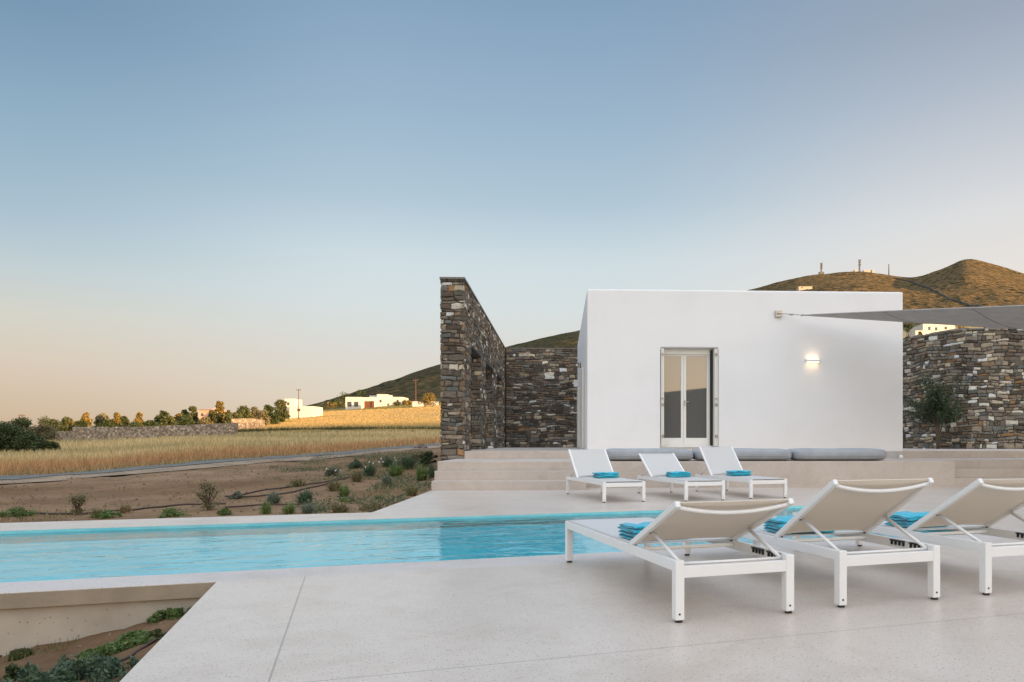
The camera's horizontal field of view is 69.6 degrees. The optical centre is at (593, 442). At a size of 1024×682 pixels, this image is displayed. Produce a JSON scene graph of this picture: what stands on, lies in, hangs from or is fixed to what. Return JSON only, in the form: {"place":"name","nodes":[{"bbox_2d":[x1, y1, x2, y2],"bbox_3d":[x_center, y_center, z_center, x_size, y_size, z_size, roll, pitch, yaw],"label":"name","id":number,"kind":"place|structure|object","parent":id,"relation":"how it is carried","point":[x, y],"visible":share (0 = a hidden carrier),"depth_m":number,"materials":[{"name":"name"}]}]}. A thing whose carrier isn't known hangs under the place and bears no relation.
{"place":"outdoors","nodes":[
{"label":"outdoors","id":0,"kind":"place"},
{"bbox_2d":[0,612,186,681],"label":"garden soil","id":1,"kind":"structure","parent":0,"point":[45,661],"depth_m":4.39,"materials":[{"name":"soil"}]},
{"bbox_2d":[4,663,29,680],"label":"garden plant","id":2,"kind":"object","parent":1,"relation":"on","point":[11,670],"visible":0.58,"depth_m":3.82,"materials":[{"name":"green plant"}]},
{"bbox_2d":[8,648,32,660],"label":"garden plant","id":3,"kind":"object","parent":1,"relation":"on","point":[15,653],"visible":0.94,"depth_m":4.39,"materials":[{"name":"green plant"}]},
{"bbox_2d":[0,636,79,681],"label":"weeds","id":4,"kind":"object","parent":1,"relation":"on","point":[38,653],"visible":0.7,"depth_m":4.37,"materials":[{"name":"green plant"}]},
{"bbox_2d":[0,651,139,681],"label":"garden plant","id":5,"kind":"object","parent":1,"relation":"on","point":[93,669],"visible":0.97,"depth_m":3.43,"materials":[{"name":"green plant"}]},
{"bbox_2d":[76,648,115,667],"bbox_3d":[-2.717,1.158,3.969,0.210,0.104,0.174,0,0,0],"label":"garden plant","id":6,"kind":"object","parent":1,"relation":"on","point":[105,652],"visible":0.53,"depth_m":3.96,"materials":[{"name":"green plant"}]},
{"bbox_2d":[94,629,159,654],"bbox_3d":[-2.643,1.135,4.127,0.421,0.158,0.301,0,0,0],"label":"garden plant","id":7,"kind":"object","parent":1,"relation":"on","point":[126,641],"visible":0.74,"depth_m":4.08,"materials":[{"name":"green plant"}]},
{"bbox_2d":[119,631,167,661],"bbox_3d":[-2.450,1.119,3.992,0.077,0.075,0.458,0,0,5],"label":"irrigation pipe","id":8,"kind":"object","parent":1,"relation":"on","point":[141,648],"visible":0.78,"depth_m":3.94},
{"bbox_2d":[148,628,163,638],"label":"garden plant","id":9,"kind":"object","parent":1,"relation":"on","point":[157,632],"visible":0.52,"depth_m":4.13,"materials":[{"name":"green plant"}]},
{"bbox_2d":[146,606,192,623],"bbox_3d":[-2.734,1.117,4.739,0.323,0.121,0.127,0,0,0],"label":"garden plant","id":10,"kind":"object","parent":1,"relation":"on","point":[170,613],"visible":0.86,"depth_m":4.72,"materials":[{"name":"green plant"}]},
{"bbox_2d":[0,443,440,479],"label":"road","id":11,"kind":"structure","parent":0,"point":[2,477],"depth_m":25.03,"materials":[{"name":"asphalt"}]},
{"bbox_2d":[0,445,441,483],"bbox_3d":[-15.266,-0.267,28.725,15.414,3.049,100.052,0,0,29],"label":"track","id":12,"kind":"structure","parent":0,"point":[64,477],"depth_m":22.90,"materials":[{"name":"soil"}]},
{"bbox_2d":[0,508,963,581],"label":"water","id":13,"kind":"structure","parent":0,"point":[183,532],"depth_m":7.14,"materials":[{"name":"blue liquid"}]},
{"bbox_2d":[0,323,983,522],"bbox_3d":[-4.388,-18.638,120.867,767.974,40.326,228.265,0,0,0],"label":"ground","id":14,"kind":"structure","parent":0,"point":[132,494],"depth_m":14.94,"materials":[{"name":"soil"}]},
{"bbox_2d":[0,421,37,451],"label":"bush","id":15,"kind":"object","parent":14,"relation":"on","point":[8,431],"visible":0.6,"depth_m":45.68,"materials":[{"name":"green plant"}]},
{"bbox_2d":[0,506,38,517],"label":"garden plant","id":16,"kind":"object","parent":14,"relation":"on","point":[15,511],"visible":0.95,"depth_m":10.08,"materials":[{"name":"green plant"}]},
{"bbox_2d":[7,416,40,437],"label":"bush","id":17,"kind":"object","parent":14,"relation":"on","point":[26,424],"visible":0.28,"depth_m":69.72,"materials":[{"name":"green plant"}]},
{"bbox_2d":[2,433,47,451],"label":"bush","id":18,"kind":"object","parent":14,"relation":"on","point":[28,441],"visible":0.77,"depth_m":45.38,"materials":[{"name":"green plant"}]},
{"bbox_2d":[25,423,57,440],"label":"bush","id":19,"kind":"object","parent":14,"relation":"on","point":[43,427],"visible":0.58,"depth_m":71.54,"materials":[{"name":"green plant"}]},
{"bbox_2d":[35,440,60,452],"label":"bush","id":20,"kind":"object","parent":14,"relation":"on","point":[48,445],"visible":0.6,"depth_m":45.77,"materials":[{"name":"green plant"}]},
{"bbox_2d":[37,416,61,430],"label":"bush","id":21,"kind":"object","parent":14,"relation":"on","point":[53,422],"visible":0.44,"depth_m":79.83,"materials":[{"name":"green plant"}]},
{"bbox_2d":[39,431,71,440],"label":"field wall","id":22,"kind":"structure","parent":14,"relation":"on","point":[64,435],"depth_m":72.00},
{"bbox_2d":[57,416,72,430],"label":"tree","id":23,"kind":"object","parent":14,"relation":"on","point":[66,422],"visible":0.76,"depth_m":87.59,"materials":[{"name":"green plant"}]},
{"bbox_2d":[66,490,91,512],"bbox_3d":[-7.342,0.862,10.413,0.339,0.395,0.270,0,0,-17],"label":"garden plant","id":24,"kind":"object","parent":14,"relation":"on","point":[81,499],"visible":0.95,"depth_m":10.38,"materials":[{"name":"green plant"}]},
{"bbox_2d":[0,597,200,656],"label":"pool wall","id":25,"kind":"structure","parent":14,"relation":"on","point":[30,627],"depth_m":4.62,"materials":[{"name":"concrete"}]},
{"bbox_2d":[91,412,110,426],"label":"tree","id":26,"kind":"object","parent":14,"relation":"on","point":[99,418],"visible":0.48,"depth_m":97.59,"materials":[{"name":"green plant"}]},
{"bbox_2d":[91,509,122,518],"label":"garden plant","id":27,"kind":"object","parent":14,"relation":"on","point":[107,514],"visible":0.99,"depth_m":9.81,"materials":[{"name":"green plant"}]},
{"bbox_2d":[97,419,119,426],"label":"hedge","id":28,"kind":"object","parent":14,"relation":"on","point":[107,423],"visible":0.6,"depth_m":89.22,"materials":[{"name":"green plant"}]},
{"bbox_2d":[116,500,137,512],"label":"garden plant","id":29,"kind":"object","parent":14,"relation":"on","point":[125,509],"visible":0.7,"depth_m":10.48,"materials":[{"name":"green plant"}]},
{"bbox_2d":[34,503,225,514],"bbox_3d":[-6.964,0.998,11.063,2.555,0.047,0.717,0,0,-39],"label":"irrigation pipe","id":30,"kind":"object","parent":14,"relation":"on","point":[131,509],"visible":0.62,"depth_m":11.13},
{"bbox_2d":[72,423,237,441],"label":"field wall","id":31,"kind":"structure","parent":14,"relation":"on","point":[89,433],"depth_m":70.00,"materials":[{"name":"stone"}]},
{"bbox_2d":[154,410,169,422],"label":"tree","id":32,"kind":"object","parent":14,"relation":"on","point":[157,418],"visible":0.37,"depth_m":99.70,"materials":[{"name":"green plant"}]},
{"bbox_2d":[160,415,177,425],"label":"hedge","id":33,"kind":"object","parent":14,"relation":"on","point":[168,420],"visible":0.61,"depth_m":94.08,"materials":[{"name":"green plant"}]},
{"bbox_2d":[158,507,191,517],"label":"garden plant","id":34,"kind":"object","parent":14,"relation":"on","point":[169,512],"visible":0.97,"depth_m":10.04,"materials":[{"name":"green plant"}]},
{"bbox_2d":[176,413,195,424],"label":"hedge","id":35,"kind":"object","parent":14,"relation":"on","point":[185,420],"visible":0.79,"depth_m":95.65,"materials":[{"name":"green plant"}]},
{"bbox_2d":[188,406,199,423],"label":"tree","id":36,"kind":"object","parent":14,"relation":"on","point":[194,413],"visible":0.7,"depth_m":99.82,"materials":[{"name":"green plant"}]},
{"bbox_2d":[194,477,223,510],"bbox_3d":[-5.734,0.773,10.847,0.418,0.570,0.464,0,0,0],"label":"garden plant","id":37,"kind":"object","parent":14,"relation":"on","point":[207,504],"visible":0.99,"depth_m":10.85,"materials":[{"name":"green plant"}]},
{"bbox_2d":[0,460,423,678],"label":"pebbles","id":38,"kind":"object","parent":14,"relation":"on","point":[172,485],"visible":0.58,"depth_m":13.58,"materials":[{"name":"stone"}]},
{"bbox_2d":[207,409,218,423],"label":"tree","id":39,"kind":"object","parent":14,"relation":"on","point":[213,416],"visible":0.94,"depth_m":97.73,"materials":[{"name":"green plant"}]},
{"bbox_2d":[199,408,226,418],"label":"house","id":40,"kind":"structure","parent":14,"relation":"on","point":[203,413],"depth_m":130.00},
{"bbox_2d":[0,448,429,521],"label":"weeds","id":41,"kind":"object","parent":14,"relation":"on","point":[375,493],"visible":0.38,"depth_m":14.34,"materials":[{"name":"green plant"}]},
{"bbox_2d":[211,400,224,422],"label":"tree","id":42,"kind":"object","parent":14,"relation":"on","point":[220,408],"visible":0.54,"depth_m":99.77,"materials":[{"name":"yellow plant"}]},
{"bbox_2d":[0,429,440,474],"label":"dry grass","id":43,"kind":"structure","parent":14,"relation":"on","point":[86,455],"depth_m":37.43,"materials":[{"name":"plant"}]},
{"bbox_2d":[235,405,252,418],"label":"tree","id":44,"kind":"object","parent":14,"relation":"on","point":[244,411],"visible":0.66,"depth_m":109.84,"materials":[{"name":"green plant"}]},
{"bbox_2d":[231,418,264,428],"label":"field wall","id":45,"kind":"structure","parent":14,"relation":"on","point":[246,423],"depth_m":91.61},
{"bbox_2d":[253,409,271,424],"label":"tree","id":46,"kind":"object","parent":14,"relation":"on","point":[262,415],"visible":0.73,"depth_m":102.19,"materials":[{"name":"yellow plant"}]},
{"bbox_2d":[259,494,273,513],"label":"garden plant","id":47,"kind":"object","parent":14,"relation":"on","point":[265,507],"visible":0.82,"depth_m":10.34,"materials":[{"name":"green plant"}]},
{"bbox_2d":[225,503,310,507],"bbox_3d":[-5.076,0.979,11.474,1.247,0.042,0.305,0,0,-13],"label":"irrigation pipe","id":48,"kind":"object","parent":14,"relation":"on","point":[260,504],"visible":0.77,"depth_m":11.45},
{"bbox_2d":[264,490,283,503],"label":"garden plant","id":49,"kind":"object","parent":14,"relation":"on","point":[273,498],"visible":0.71,"depth_m":11.79,"materials":[{"name":"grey plant"}]},
{"bbox_2d":[268,409,284,423],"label":"tree","id":50,"kind":"object","parent":14,"relation":"on","point":[275,416],"visible":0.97,"depth_m":103.62,"materials":[{"name":"green plant"}]},
{"bbox_2d":[274,399,290,419],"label":"tree","id":51,"kind":"object","parent":14,"relation":"on","point":[282,406],"visible":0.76,"depth_m":119.55,"materials":[{"name":"green plant"}]},
{"bbox_2d":[279,500,296,514],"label":"garden plant","id":52,"kind":"object","parent":14,"relation":"on","point":[290,509],"visible":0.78,"depth_m":10.35,"materials":[{"name":"green plant"}]},
{"bbox_2d":[243,477,340,494],"bbox_3d":[-6.051,0.882,15.036,0.356,0.157,3.842,0,0,11],"label":"irrigation pipe","id":53,"kind":"object","parent":14,"relation":"on","point":[285,487],"visible":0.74,"depth_m":14.46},
{"bbox_2d":[225,473,361,497],"bbox_3d":[-5.755,0.849,15.796,0.888,0.243,5.821,0,0,8],"label":"irrigation pipe","id":54,"kind":"object","parent":14,"relation":"on","point":[292,491],"visible":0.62,"depth_m":13.79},
{"bbox_2d":[287,476,306,486],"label":"garden plant","id":55,"kind":"object","parent":14,"relation":"on","point":[298,482],"visible":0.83,"depth_m":14.94,"materials":[{"name":"green plant"}]},
{"bbox_2d":[291,485,315,503],"bbox_3d":[-4.656,0.862,11.803,0.408,0.393,0.434,0,0,0],"label":"garden plant","id":56,"kind":"object","parent":14,"relation":"on","point":[305,496],"visible":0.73,"depth_m":11.73,"materials":[{"name":"green plant"}]},
{"bbox_2d":[285,399,322,418],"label":"house","id":57,"kind":"structure","parent":14,"relation":"on","point":[304,411],"depth_m":133.00,"materials":[{"name":"paint"}]},
{"bbox_2d":[300,501,316,513],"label":"garden plant","id":58,"kind":"object","parent":14,"relation":"on","point":[306,508],"visible":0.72,"depth_m":10.38,"materials":[{"name":"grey plant"}]},
{"bbox_2d":[324,466,340,475],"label":"garden plant","id":59,"kind":"object","parent":14,"relation":"on","point":[332,470],"visible":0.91,"depth_m":18.09,"materials":[{"name":"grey plant"}]},
{"bbox_2d":[325,477,343,491],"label":"garden plant","id":60,"kind":"object","parent":14,"relation":"on","point":[332,486],"visible":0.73,"depth_m":13.96,"materials":[{"name":"green plant"}]},
{"bbox_2d":[238,402,441,433],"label":"straw field","id":61,"kind":"structure","parent":14,"relation":"on","point":[290,426],"depth_m":105.75,"materials":[{"name":"yellow plant"}]},
{"bbox_2d":[328,500,354,512],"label":"garden plant","id":62,"kind":"object","parent":14,"relation":"on","point":[340,508],"visible":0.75,"depth_m":10.49,"materials":[{"name":"green plant"}]},
{"bbox_2d":[334,482,352,496],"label":"garden plant","id":63,"kind":"object","parent":14,"relation":"on","point":[344,491],"visible":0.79,"depth_m":12.91,"materials":[{"name":"green plant"}]},
{"bbox_2d":[269,450,432,513],"bbox_3d":[-7.446,0.612,20.233,5.875,0.836,20.872,0,0,-12],"label":"ground cover","id":64,"kind":"object","parent":14,"relation":"on","point":[351,501],"visible":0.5,"depth_m":15.39,"materials":[{"name":"green plant"}]},
{"bbox_2d":[349,468,364,481],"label":"garden plant","id":65,"kind":"object","parent":14,"relation":"on","point":[355,476],"visible":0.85,"depth_m":15.89,"materials":[{"name":"green plant"}]},
{"bbox_2d":[359,459,379,476],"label":"garden plant","id":66,"kind":"object","parent":14,"relation":"on","point":[369,469],"visible":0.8,"depth_m":17.15,"materials":[{"name":"green plant"}]},
{"bbox_2d":[358,501,386,510],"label":"garden plant","id":67,"kind":"object","parent":14,"relation":"on","point":[370,506],"visible":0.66,"depth_m":10.85,"materials":[{"name":"green plant"}]},
{"bbox_2d":[345,394,407,409],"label":"house","id":68,"kind":"structure","parent":14,"relation":"on","point":[368,402],"depth_m":190.00,"materials":[{"name":"paint"}]},
{"bbox_2d":[380,455,396,467],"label":"garden plant","id":69,"kind":"object","parent":14,"relation":"on","point":[387,463],"visible":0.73,"depth_m":19.56,"materials":[{"name":"green plant"}]},
{"bbox_2d":[387,457,405,476],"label":"garden plant","id":70,"kind":"object","parent":14,"relation":"on","point":[394,471],"visible":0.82,"depth_m":17.05,"materials":[{"name":"green plant"}]},
{"bbox_2d":[393,451,415,469],"bbox_3d":[-4.725,0.431,18.407,0.690,0.578,0.520,0,0,0],"label":"garden plant","id":71,"kind":"object","parent":14,"relation":"on","point":[407,462],"visible":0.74,"depth_m":18.32,"materials":[{"name":"green plant"}]},
{"bbox_2d":[403,483,419,495],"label":"garden plant","id":72,"kind":"object","parent":14,"relation":"on","point":[409,489],"visible":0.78,"depth_m":13.11,"materials":[{"name":"green plant"}]},
{"bbox_2d":[413,463,431,480],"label":"garden plant","id":73,"kind":"object","parent":14,"relation":"on","point":[421,474],"visible":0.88,"depth_m":15.74,"materials":[{"name":"green plant"}]},
{"bbox_2d":[417,392,438,406],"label":"tree","id":74,"kind":"object","parent":14,"relation":"on","point":[427,399],"visible":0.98,"depth_m":171.40,"materials":[{"name":"green plant"}]},
{"bbox_2d":[418,451,437,465],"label":"garden plant","id":75,"kind":"object","parent":14,"relation":"on","point":[428,455],"visible":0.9,"depth_m":18.81,"materials":[{"name":"green plant"}]},
{"bbox_2d":[431,470,585,489],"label":"garden steps","id":76,"kind":"structure","parent":14,"relation":"on","point":[499,479],"depth_m":14.32,"materials":[{"name":"concrete"}]},
{"bbox_2d":[437,458,1023,487],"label":"terrace","id":77,"kind":"structure","parent":14,"relation":"on","point":[953,472],"depth_m":15.16,"materials":[{"name":"concrete"}]},
{"bbox_2d":[606,448,692,460],"bbox_3d":[1.156,0.248,15.506,1.829,0.256,1.010,0,0,-3],"label":"bench cushion","id":78,"kind":"object","parent":77,"relation":"on","point":[622,454],"visible":0.75,"depth_m":15.04,"materials":[{"name":"fabric"}]},
{"bbox_2d":[691,448,791,460],"bbox_3d":[3.117,0.247,15.595,2.057,0.258,1.010,0,0,-3],"label":"bench cushion","id":79,"kind":"object","parent":77,"relation":"on","point":[751,454],"visible":0.72,"depth_m":15.14,"materials":[{"name":"fabric"}]},
{"bbox_2d":[787,448,885,459],"bbox_3d":[5.163,0.247,15.689,2.000,0.258,1.010,0,0,-3],"label":"bench cushion","id":80,"kind":"object","parent":77,"relation":"on","point":[836,454],"visible":0.81,"depth_m":15.22,"materials":[{"name":"fabric"}]},
{"bbox_2d":[906,324,954,336],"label":"house","id":81,"kind":"structure","parent":14,"relation":"on","point":[924,329],"depth_m":150.00,"materials":[{"name":"paint"}]},
{"bbox_2d":[0,487,1023,681],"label":"pool deck","id":82,"kind":"structure","parent":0,"point":[602,621],"depth_m":3.81,"materials":[{"name":"concrete"}]},
{"bbox_2d":[0,506,959,582],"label":"pool basin","id":83,"kind":"object","parent":82,"relation":"in","point":[422,552],"depth_m":8.55,"materials":[{"name":"liquid"}]},
{"bbox_2d":[0,534,1008,593],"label":"pool coping","id":84,"kind":"object","parent":83,"relation":"on","point":[92,583],"visible":0.44,"depth_m":5.29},
{"bbox_2d":[0,582,215,608],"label":"coping face","id":85,"kind":"object","parent":84,"relation":"attached to","point":[83,596],"visible":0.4,"depth_m":4.64},
{"bbox_2d":[566,449,644,502],"bbox_3d":[0.154,0.518,12.270,0.700,0.805,2.034,0,0,-18],"label":"sun lounger","id":86,"kind":"object","parent":82,"relation":"on","point":[587,462],"visible":0.87,"depth_m":12.76,"materials":[{"name":"white plastic"}]},
{"bbox_2d":[592,472,618,477],"bbox_3d":[0.204,0.547,12.474,0.404,0.104,0.267,0,0,-23],"label":"folded towel","id":87,"kind":"object","parent":86,"relation":"on","point":[605,474],"visible":1,"depth_m":12.38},
{"bbox_2d":[565,498,793,622],"bbox_3d":[0.429,0.610,4.792,0.700,0.621,2.034,0,0,-18],"label":"sun lounger","id":88,"kind":"object","parent":82,"relation":"on","point":[728,524],"visible":0.96,"depth_m":4.03,"materials":[{"name":"white plastic"}]},
{"bbox_2d":[617,521,651,539],"bbox_3d":[0.382,0.548,4.583,0.402,0.103,0.262,0,0,-22],"label":"folded towel","id":89,"kind":"object","parent":88,"relation":"on","point":[630,531],"visible":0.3,"depth_m":4.49,"materials":[{"name":"fabric"}]},
{"bbox_2d":[637,453,724,500],"bbox_3d":[1.444,0.556,12.531,0.700,0.728,2.034,0,0,-18],"label":"sun lounger","id":90,"kind":"object","parent":82,"relation":"on","point":[657,465],"visible":0.89,"depth_m":12.99,"materials":[{"name":"white plastic"}]},
{"bbox_2d":[665,471,690,476],"bbox_3d":[1.471,0.547,12.760,0.398,0.104,0.266,0,0,-15],"label":"folded towel","id":91,"kind":"object","parent":90,"relation":"on","point":[677,474],"visible":1,"depth_m":12.66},
{"bbox_2d":[695,446,786,498],"bbox_3d":[2.573,0.496,13.046,0.700,0.848,2.034,0,0,-18],"label":"sun lounger","id":92,"kind":"object","parent":82,"relation":"on","point":[720,460],"visible":0.94,"depth_m":13.51,"materials":[{"name":"white plastic"}]},
{"bbox_2d":[726,470,751,475],"bbox_3d":[2.622,0.548,13.254,0.391,0.103,0.281,0,0,-20],"label":"folded towel","id":93,"kind":"object","parent":92,"relation":"on","point":[738,473],"visible":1,"depth_m":13.16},
{"bbox_2d":[683,478,939,607],"bbox_3d":[1.378,0.564,5.135,0.700,0.713,2.034,0,0,-18],"label":"sun lounger","id":94,"kind":"object","parent":82,"relation":"on","point":[860,510],"visible":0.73,"depth_m":4.38,"materials":[{"name":"fabric"}]},
{"bbox_2d":[763,515,834,533],"bbox_3d":[1.366,0.547,4.902,0.397,0.104,0.278,0,0,-12],"label":"folded towel","id":95,"kind":"object","parent":94,"relation":"on","point":[776,525],"visible":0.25,"depth_m":4.82,"materials":[{"name":"fabric"}]},
{"bbox_2d":[793,478,1023,594],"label":"sun lounger","id":96,"kind":"object","parent":82,"relation":"on","point":[980,506],"visible":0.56,"depth_m":4.77,"materials":[{"name":"white plastic"}]},
{"bbox_2d":[884,511,942,527],"bbox_3d":[2.314,0.547,5.250,0.390,0.104,0.269,0,0,-21],"label":"folded towel","id":97,"kind":"object","parent":96,"relation":"on","point":[905,519],"visible":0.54,"depth_m":5.14,"materials":[{"name":"fabric"}]},
{"bbox_2d":[0,0,1023,426],"label":"sky","id":98,"kind":"structure","parent":0,"point":[236,203],"materials":[{"name":"blue"}]},
{"bbox_2d":[307,259,1023,405],"bbox_3d":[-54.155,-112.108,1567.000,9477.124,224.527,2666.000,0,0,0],"label":"hill","id":99,"kind":"structure","parent":0,"point":[975,282],"depth_m":639.93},
{"bbox_2d":[894,277,981,306],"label":"hillside track","id":100,"kind":"structure","parent":99,"relation":"on","point":[949,298],"depth_m":565.25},
{"bbox_2d":[464,447,1023,458],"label":"terrace","id":101,"kind":"structure","parent":0,"point":[528,453],"depth_m":18.01,"materials":[{"name":"concrete"}]},
{"bbox_2d":[439,277,505,460],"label":"stone wall","id":102,"kind":"structure","parent":101,"relation":"on","point":[472,381],"depth_m":18.32,"materials":[{"name":"stone"}]},
{"bbox_2d":[504,348,577,447],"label":"stone wall","id":103,"kind":"structure","parent":101,"relation":"on","point":[540,400],"depth_m":30.52,"materials":[{"name":"stone"}]},
{"bbox_2d":[574,289,902,457],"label":"white building","id":104,"kind":"structure","parent":101,"relation":"on","point":[688,369],"depth_m":17.82,"materials":[{"name":"paint"}]},
{"bbox_2d":[664,355,682,444],"bbox_3d":[1.944,-1.053,17.979,0.508,2.211,0.050,0,0,-3],"label":"door leaf","id":105,"kind":"structure","parent":104,"relation":"in","point":[673,364],"depth_m":17.97,"materials":[{"name":"white glass"}]},
{"bbox_2d":[661,349,715,446],"bbox_3d":[2.305,-1.103,17.982,1.399,2.400,0.128,0,0,-3],"label":"door","id":106,"kind":"structure","parent":104,"relation":"in","point":[666,351],"depth_m":17.96,"materials":[{"name":"metal"}]},
{"bbox_2d":[683,355,707,444],"bbox_3d":[2.509,-1.053,18.005,0.609,2.211,0.050,0,0,-3],"label":"door leaf","id":107,"kind":"structure","parent":104,"relation":"in","point":[695,367],"depth_m":18.00,"materials":[{"name":"white glass"}]},
{"bbox_2d":[775,305,1023,329],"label":"shade sail","id":108,"kind":"object","parent":104,"relation":"attached to","point":[1009,317],"visible":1,"depth_m":15.69,"materials":[{"name":"grey fabric"}]},
{"bbox_2d":[903,370,968,448],"bbox_3d":[10.998,-1.063,23.470,2.168,2.532,2.226,0,0,0],"label":"tree","id":109,"kind":"object","parent":101,"relation":"on","point":[942,414],"visible":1,"depth_m":23.35,"materials":[{"name":"green plant"}]},
{"bbox_2d":[903,327,1023,448],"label":"stone wall","id":110,"kind":"structure","parent":101,"relation":"on","point":[985,365],"depth_m":23.98,"materials":[{"name":"stone"}]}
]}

